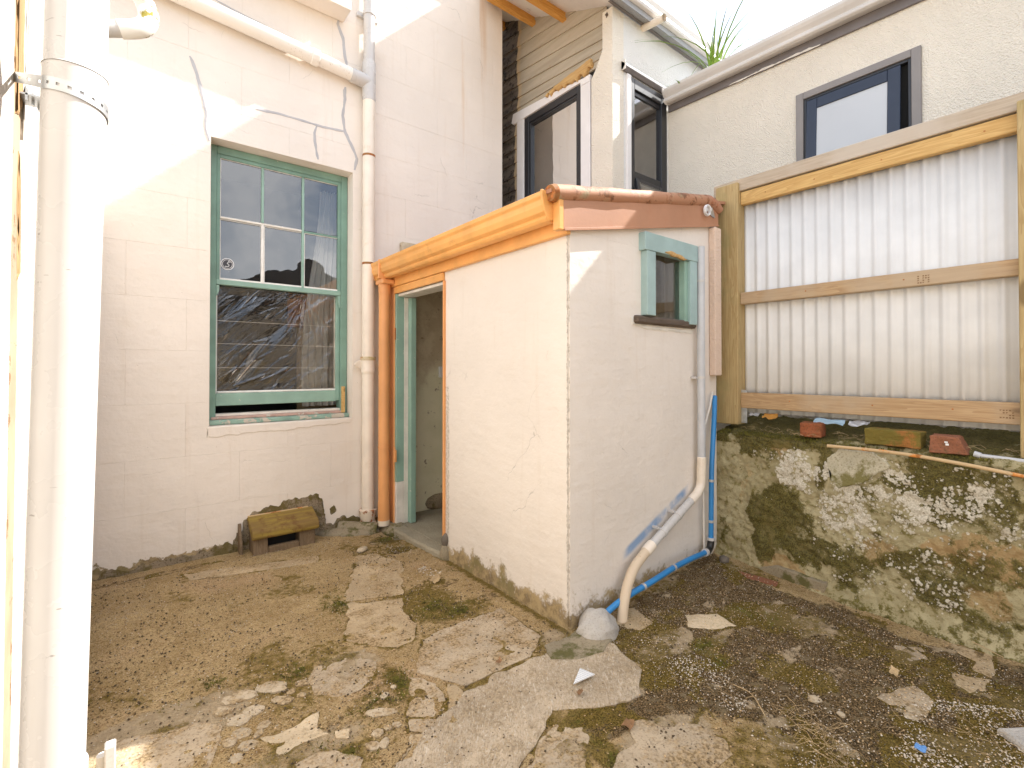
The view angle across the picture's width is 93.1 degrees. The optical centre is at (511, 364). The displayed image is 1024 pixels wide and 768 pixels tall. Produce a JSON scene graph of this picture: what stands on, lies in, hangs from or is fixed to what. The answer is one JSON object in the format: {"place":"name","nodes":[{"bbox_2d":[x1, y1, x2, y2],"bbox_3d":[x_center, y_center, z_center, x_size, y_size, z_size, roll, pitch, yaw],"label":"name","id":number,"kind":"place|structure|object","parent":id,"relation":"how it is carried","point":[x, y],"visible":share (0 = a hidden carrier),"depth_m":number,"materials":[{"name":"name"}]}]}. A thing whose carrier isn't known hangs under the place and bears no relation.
{"place":"outdoors","nodes":[
{"label":"outdoors","id":0,"kind":"place"},
{"bbox_2d":[232,306,317,381],"bbox_3d":[-1.891,-0.189,3.958,0.887,0.808,0.022,0,-1,-39],"label":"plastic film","id":1,"kind":"object","parent":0,"point":[249,365],"visible":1,"depth_m":3.80,"materials":[{"name":"clear plastic"}]},
{"bbox_2d":[86,526,1023,767],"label":"ground","id":2,"kind":"structure","parent":0,"point":[569,650],"depth_m":2.13,"materials":[{"name":"brown soil"}]},
{"bbox_2d":[0,0,43,767],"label":"house","id":3,"kind":"structure","parent":2,"relation":"on","point":[21,34],"depth_m":1.12,"materials":[{"name":"beige paint"}]},
{"bbox_2d":[19,87,39,111],"bbox_3d":[-1.150,-0.631,1.160,0.052,0.028,0.065,0,-1,-39],"label":"wall bracket","id":4,"kind":"object","parent":3,"relation":"attached to","point":[29,99],"depth_m":1.15,"materials":[{"name":"metal"}]},
{"bbox_2d":[18,0,109,767],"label":"soil pipe","id":5,"kind":"object","parent":2,"relation":"on","point":[62,438],"visible":0.97,"depth_m":0.91,"materials":[{"name":"white plastic"}]},
{"bbox_2d":[15,72,108,124],"bbox_3d":[-0.953,-0.572,1.026,0.352,0.178,0.100,0,-1,38],"label":"pipe strap","id":6,"kind":"object","parent":5,"relation":"attached to","point":[88,96],"visible":0.94,"depth_m":0.92,"materials":[{"name":"metal"}]},
{"bbox_2d":[109,0,158,39],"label":"waste pipe","id":7,"kind":"object","parent":5,"relation":"attached to","point":[144,24],"visible":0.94,"depth_m":1.05,"materials":[{"name":"white plastic"}]},
{"bbox_2d":[96,739,115,767],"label":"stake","id":8,"kind":"object","parent":2,"relation":"on","point":[106,758],"visible":1,"depth_m":1.59,"materials":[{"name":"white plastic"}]},
{"bbox_2d":[92,0,501,580],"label":"house","id":9,"kind":"structure","parent":2,"relation":"on","point":[231,153],"depth_m":3.79,"materials":[{"name":"paint"}]},
{"bbox_2d":[170,0,352,79],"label":"waste pipe","id":10,"kind":"object","parent":9,"relation":"attached to","point":[219,13],"visible":1,"depth_m":3.65,"materials":[{"name":"plastic"}]},
{"bbox_2d":[238,506,318,555],"bbox_3d":[-1.761,1.278,3.674,0.525,0.282,0.209,0,-1,-39],"label":"vent hood","id":11,"kind":"object","parent":9,"relation":"attached to","point":[279,530],"visible":0.81,"depth_m":3.65,"materials":[{"name":"yellow wood"}]},
{"bbox_2d":[209,144,348,425],"bbox_3d":[-1.866,-0.594,3.945,1.039,2.096,0.175,0,-1,-39],"label":"window","id":12,"kind":"structure","parent":9,"relation":"in","point":[338,394],"depth_m":3.91,"materials":[{"name":"green paint"}]},
{"bbox_2d":[301,191,336,405],"bbox_3d":[-1.694,-0.585,4.284,0.314,1.900,0.058,0,-1,-39],"label":"curtain","id":13,"kind":"object","parent":9,"relation":"hanging from","point":[316,367],"visible":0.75,"depth_m":4.29,"materials":[{"name":"white fabric"}]},
{"bbox_2d":[348,0,377,521],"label":"drainpipe","id":14,"kind":"object","parent":9,"relation":"attached to","point":[365,80],"visible":0.94,"depth_m":4.13,"materials":[{"name":"white plastic"}]},
{"bbox_2d":[317,521,403,537],"bbox_3d":[-1.241,1.390,4.030,0.758,0.169,0.286,0,-1,-23],"label":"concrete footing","id":15,"kind":"object","parent":2,"relation":"in","point":[349,528],"visible":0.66,"depth_m":3.99,"materials":[{"name":"concrete"}]},
{"bbox_2d":[357,546,367,552],"bbox_3d":[-1.112,1.378,3.605,0.062,0.040,0.094,0,-1,37],"label":"stone","id":16,"kind":"object","parent":2,"relation":"on","point":[361,549],"visible":0.99,"depth_m":3.58,"materials":[{"name":"beige stone"}]},
{"bbox_2d":[430,575,440,582],"bbox_3d":[-0.487,1.368,3.091,0.056,0.039,0.078,0,-1,-39],"label":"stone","id":17,"kind":"object","parent":2,"relation":"on","point":[435,579],"visible":1,"depth_m":3.09,"materials":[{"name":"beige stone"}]},
{"bbox_2d":[371,184,724,629],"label":"outhouse","id":18,"kind":"structure","parent":2,"relation":"on","point":[543,394],"depth_m":2.92,"materials":[{"name":"paint"}]},
{"bbox_2d":[378,284,396,526],"bbox_3d":[-1.045,0.340,4.081,0.162,2.015,0.100,0,-1,-4],"label":"downpipe","id":19,"kind":"object","parent":18,"relation":"attached to","point":[384,418],"visible":1,"depth_m":4.04,"materials":[{"name":"orange metal"}]},
{"bbox_2d":[617,246,705,622],"bbox_3d":[0.903,0.323,2.928,0.976,2.214,0.113,1,-1,-43],"label":"drainpipe","id":20,"kind":"object","parent":18,"relation":"attached to","point":[648,548],"visible":0.92,"depth_m":3.19,"materials":[{"name":"grey plastic"}]},
{"bbox_2d":[606,395,716,613],"bbox_3d":[0.946,0.812,2.935,1.333,1.199,0.093,1,-1,-41],"label":"water pipe","id":21,"kind":"object","parent":18,"relation":"attached to","point":[644,586],"visible":0.82,"depth_m":3.24,"materials":[{"name":"blue plastic"}]},
{"bbox_2d":[630,231,697,333],"bbox_3d":[0.951,-0.494,3.048,0.672,0.579,0.109,0,-1,-39],"label":"window","id":22,"kind":"structure","parent":18,"relation":"in","point":[651,245],"depth_m":3.04,"materials":[{"name":"blue paint"}]},
{"bbox_2d":[702,392,712,548],"bbox_3d":[1.336,0.718,3.308,0.167,1.053,0.023,1,-1,-45],"label":"cable","id":23,"kind":"object","parent":18,"relation":"attached to","point":[703,492],"visible":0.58,"depth_m":3.25,"materials":[{"name":"white plastic"}]},
{"bbox_2d":[703,204,711,215],"bbox_3d":[1.318,-1.041,3.289,0.078,0.077,0.043,0,-1,-39],"label":"cable coil","id":24,"kind":"object","parent":18,"relation":"attached to","point":[707,207],"visible":1,"depth_m":3.27,"materials":[{"name":"white plastic"}]},
{"bbox_2d":[87,536,1023,767],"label":"grit","id":25,"kind":"object","parent":2,"relation":"on","point":[383,763],"visible":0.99,"depth_m":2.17,"materials":[{"name":"gravel"}]},
{"bbox_2d":[574,668,594,683],"bbox_3d":[0.308,1.347,2.083,0.102,0.014,0.068,1,-1,-64],"label":"plastic shard","id":26,"kind":"object","parent":2,"relation":"on","point":[582,674],"visible":1,"depth_m":2.10,"materials":[{"name":"white plastic"}]},
{"bbox_2d":[146,529,1023,767],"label":"moss","id":27,"kind":"object","parent":2,"relation":"on","point":[401,683],"visible":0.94,"depth_m":2.22,"materials":[{"name":"green plant"}]},
{"bbox_2d":[576,608,618,640],"bbox_3d":[0.440,1.377,2.502,0.232,0.228,0.223,0,-1,-39],"label":"mortar mound","id":28,"kind":"object","parent":2,"relation":"on","point":[598,624],"visible":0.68,"depth_m":2.44,"materials":[{"name":"grey concrete"}]},
{"bbox_2d":[622,718,634,729],"bbox_3d":[0.438,1.349,1.822,0.035,0.026,0.044,0,-1,-39],"label":"dead leaf","id":29,"kind":"object","parent":2,"relation":"on","point":[629,723],"visible":1,"depth_m":1.82,"materials":[{"name":"orange plant"}]},
{"bbox_2d":[719,555,728,562],"bbox_3d":[1.425,1.312,3.258,0.063,0.044,0.090,0,-1,26],"label":"stone","id":30,"kind":"object","parent":2,"relation":"on","point":[723,559],"visible":1,"depth_m":3.23,"materials":[{"name":"grey stone"}]},
{"bbox_2d":[733,684,765,715],"bbox_3d":[0.964,1.346,1.958,0.027,0.014,0.193,0,-1,-12],"label":"twig","id":31,"kind":"object","parent":2,"relation":"on","point":[753,696],"visible":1,"depth_m":1.95,"materials":[{"name":"beige wood"}]},
{"bbox_2d":[715,413,1023,663],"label":"retaining wall","id":32,"kind":"structure","parent":2,"relation":"on","point":[932,548],"depth_m":2.67,"materials":[{"name":"stone"}]},
{"bbox_2d":[762,413,777,418],"bbox_3d":[1.741,0.351,3.268,0.058,0.041,0.096,0,-1,-39],"label":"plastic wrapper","id":33,"kind":"object","parent":32,"relation":"on","point":[770,416],"visible":1,"depth_m":3.26,"materials":[{"name":"orange plastic"}]},
{"bbox_2d":[800,421,825,437],"bbox_3d":[1.867,0.405,3.010,0.118,0.092,0.120,1,-1,-43],"label":"brick","id":34,"kind":"object","parent":32,"relation":"on","point":[814,429],"visible":1,"depth_m":2.97,"materials":[{"name":"red brick"}]},
{"bbox_2d":[813,418,844,425],"bbox_3d":[1.952,0.353,2.985,0.056,0.036,0.172,0,-1,-39],"label":"plastic wrapper","id":35,"kind":"object","parent":32,"relation":"on","point":[832,421],"visible":0.99,"depth_m":2.98,"materials":[{"name":"plastic"}]},
{"bbox_2d":[717,428,992,461],"bbox_3d":[1.911,0.461,2.904,0.122,0.030,1.414,0,-1,-39],"label":"moss","id":36,"kind":"object","parent":32,"relation":"on","point":[811,440],"visible":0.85,"depth_m":3.02,"materials":[{"name":"green plant"}]},
{"bbox_2d":[848,420,869,426],"bbox_3d":[2.054,0.353,2.873,0.058,0.034,0.100,0,-1,-39],"label":"plastic wrapper","id":37,"kind":"object","parent":32,"relation":"on","point":[856,423],"visible":1,"depth_m":2.88,"materials":[{"name":"plastic"}]},
{"bbox_2d":[714,91,1023,457],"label":"fence","id":38,"kind":"object","parent":32,"relation":"on","point":[880,278],"visible":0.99,"depth_m":2.81,"materials":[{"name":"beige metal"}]},
{"bbox_2d":[750,426,1023,452],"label":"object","id":39,"kind":"object","parent":32,"relation":"on","point":[867,441],"visible":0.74,"depth_m":2.83,"materials":[{"name":"brown soil"}]},
{"bbox_2d":[864,427,925,448],"bbox_3d":[2.116,0.407,2.683,0.122,0.097,0.256,0,-1,-39],"label":"brick","id":40,"kind":"object","parent":32,"relation":"on","point":[914,439],"visible":0.99,"depth_m":2.64,"materials":[{"name":"brick"}]},
{"bbox_2d":[827,444,1023,477],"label":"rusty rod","id":41,"kind":"object","parent":32,"relation":"on","point":[1009,473],"visible":1,"depth_m":2.47,"materials":[{"name":"beige wood"}]},
{"bbox_2d":[929,433,970,454],"bbox_3d":[2.257,0.412,2.497,0.116,0.094,0.152,0,-1,-39],"label":"brick","id":42,"kind":"object","parent":32,"relation":"on","point":[948,444],"visible":0.98,"depth_m":2.47,"materials":[{"name":"red brick"}]},
{"bbox_2d":[973,451,1023,461],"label":"plastic tube","id":43,"kind":"object","parent":32,"relation":"on","point":[978,454],"visible":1,"depth_m":2.35,"materials":[{"name":"grey plastic"}]},
{"bbox_2d":[889,665,899,675],"bbox_3d":[1.673,1.341,2.123,0.036,0.025,0.033,0,-1,-39],"label":"dead leaf","id":44,"kind":"object","parent":2,"relation":"on","point":[894,671],"visible":1,"depth_m":2.12,"materials":[{"name":"beige plant"}]},
{"bbox_2d":[914,742,926,752],"bbox_3d":[1.436,1.348,1.705,0.023,0.015,0.033,0,-1,-39],"label":"plastic scrap","id":45,"kind":"object","parent":2,"relation":"on","point":[921,748],"visible":1,"depth_m":1.70,"materials":[{"name":"blue plastic"}]},
{"bbox_2d":[972,641,1003,657],"bbox_3d":[2.234,1.350,2.341,0.004,0.014,0.218,0,-1,-18],"label":"twig","id":46,"kind":"object","parent":2,"relation":"on","point":[987,649],"visible":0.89,"depth_m":2.29,"materials":[{"name":"beige wood"}]},
{"bbox_2d":[997,727,1023,751],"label":"concrete offcut","id":47,"kind":"object","parent":2,"relation":"on","point":[1014,736],"visible":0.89,"depth_m":1.76,"materials":[{"name":"white concrete"}]},
{"bbox_2d":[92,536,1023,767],"bbox_3d":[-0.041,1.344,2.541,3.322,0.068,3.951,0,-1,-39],"label":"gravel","id":48,"kind":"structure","parent":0,"point":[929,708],"depth_m":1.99,"materials":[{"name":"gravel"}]},
{"bbox_2d":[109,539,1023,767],"bbox_3d":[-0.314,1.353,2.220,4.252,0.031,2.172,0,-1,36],"label":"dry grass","id":49,"kind":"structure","parent":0,"point":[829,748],"depth_m":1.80,"materials":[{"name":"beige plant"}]},
{"bbox_2d":[661,0,840,55],"label":"sky","id":50,"kind":"structure","parent":0,"point":[776,15],"materials":[{"name":"white"}]},
{"bbox_2d":[487,0,1023,431],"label":"house","id":51,"kind":"structure","parent":0,"point":[594,94],"depth_m":4.44,"materials":[{"name":"paint"}]},
{"bbox_2d":[525,85,580,196],"bbox_3d":[0.437,-2.142,5.089,0.078,1.190,0.865,0,-1,-39],"label":"window","id":52,"kind":"structure","parent":51,"relation":"in","point":[553,132],"depth_m":5.07,"materials":[{"name":"clear glass"}]},
{"bbox_2d":[631,77,666,191],"bbox_3d":[1.360,-1.951,4.707,0.569,1.500,0.190,0,-1,-39],"label":"window","id":53,"kind":"structure","parent":51,"relation":"in","point":[640,92],"depth_m":4.79,"materials":[{"name":"black metal"}]},
{"bbox_2d":[635,0,771,71],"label":"gutter grass","id":54,"kind":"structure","parent":51,"relation":"on","point":[712,60],"depth_m":4.39,"materials":[{"name":"green plant"}]},
{"bbox_2d":[796,45,921,161],"bbox_3d":[2.592,-1.881,3.671,0.113,0.638,0.799,0,-1,-39],"label":"window","id":55,"kind":"structure","parent":51,"relation":"in","point":[883,97],"depth_m":3.61,"materials":[{"name":"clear glass"}]}
]}

